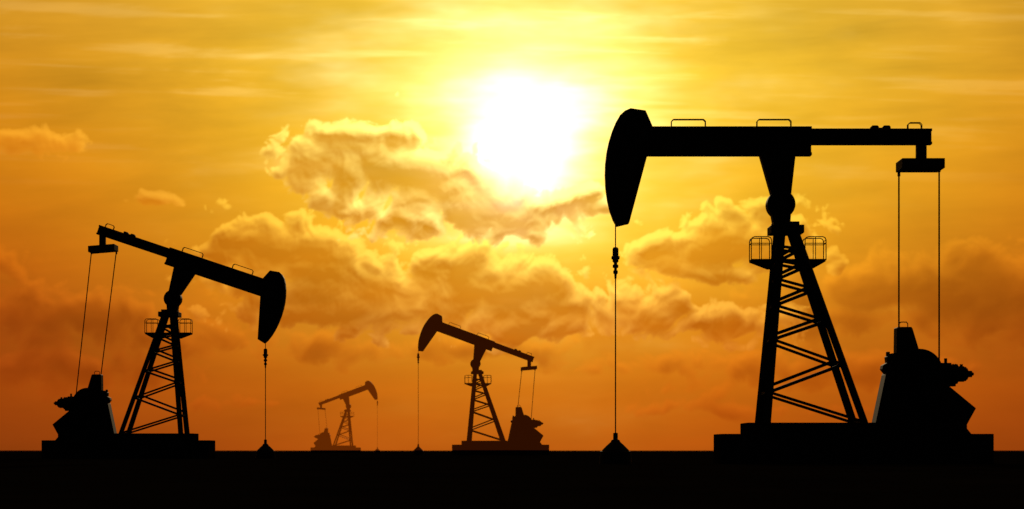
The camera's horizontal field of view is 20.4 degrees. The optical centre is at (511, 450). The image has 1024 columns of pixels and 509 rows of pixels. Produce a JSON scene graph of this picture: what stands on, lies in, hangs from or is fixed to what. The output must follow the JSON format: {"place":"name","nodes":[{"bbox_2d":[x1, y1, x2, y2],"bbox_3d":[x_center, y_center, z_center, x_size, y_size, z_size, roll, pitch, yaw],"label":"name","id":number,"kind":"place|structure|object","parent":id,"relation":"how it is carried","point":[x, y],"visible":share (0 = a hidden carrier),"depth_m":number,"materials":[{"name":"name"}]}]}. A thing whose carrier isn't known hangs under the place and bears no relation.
{"place":"outdoors","nodes":[
{"label":"outdoors","id":0,"kind":"place"},
{"bbox_2d":[0,0,1023,450],"bbox_3d":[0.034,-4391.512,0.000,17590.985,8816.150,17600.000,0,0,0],"label":"sky","id":1,"kind":"structure","parent":0,"point":[376,184],"depth_m":8717.66,"materials":[{"name":"orange"}]},
{"bbox_2d":[0,451,1023,508],"bbox_3d":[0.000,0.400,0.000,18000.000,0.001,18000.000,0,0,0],"label":"ground","id":2,"kind":"structure","parent":0,"point":[449,480],"depth_m":35.47,"materials":[{"name":"soil"}]},
{"bbox_2d":[42,223,285,458],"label":"oil pumpjack","id":3,"kind":"object","parent":2,"relation":"on","point":[84,427],"visible":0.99,"depth_m":138.40,"materials":[{"name":"metal"}]},
{"bbox_2d":[255,440,275,458],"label":"wellhead","id":4,"kind":"object","parent":2,"relation":"on","point":[265,450],"visible":0.98,"depth_m":138.55,"materials":[{"name":"metal"}]},
{"bbox_2d":[311,381,377,452],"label":"oil pumpjack","id":5,"kind":"object","parent":2,"relation":"on","point":[323,443],"visible":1,"depth_m":475.62,"materials":[{"name":"metal"}]},
{"bbox_2d":[413,444,423,454],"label":"wellhead","id":6,"kind":"object","parent":2,"relation":"on","point":[417,450],"visible":0.95,"depth_m":242.02,"materials":[{"name":"metal"}]},
{"bbox_2d":[417,314,548,454],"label":"oil pumpjack","id":7,"kind":"object","parent":2,"relation":"on","point":[525,437],"visible":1,"depth_m":242.35,"materials":[{"name":"metal"}]},
{"bbox_2d":[599,433,631,463],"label":"wellhead","id":8,"kind":"object","parent":2,"relation":"on","point":[615,450],"visible":0.94,"depth_m":85.35,"materials":[{"name":"metal"}]},
{"bbox_2d":[605,108,993,463],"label":"oil pumpjack","id":9,"kind":"object","parent":2,"relation":"on","point":[923,412],"visible":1,"depth_m":85.20,"materials":[{"name":"metal"}]}
]}

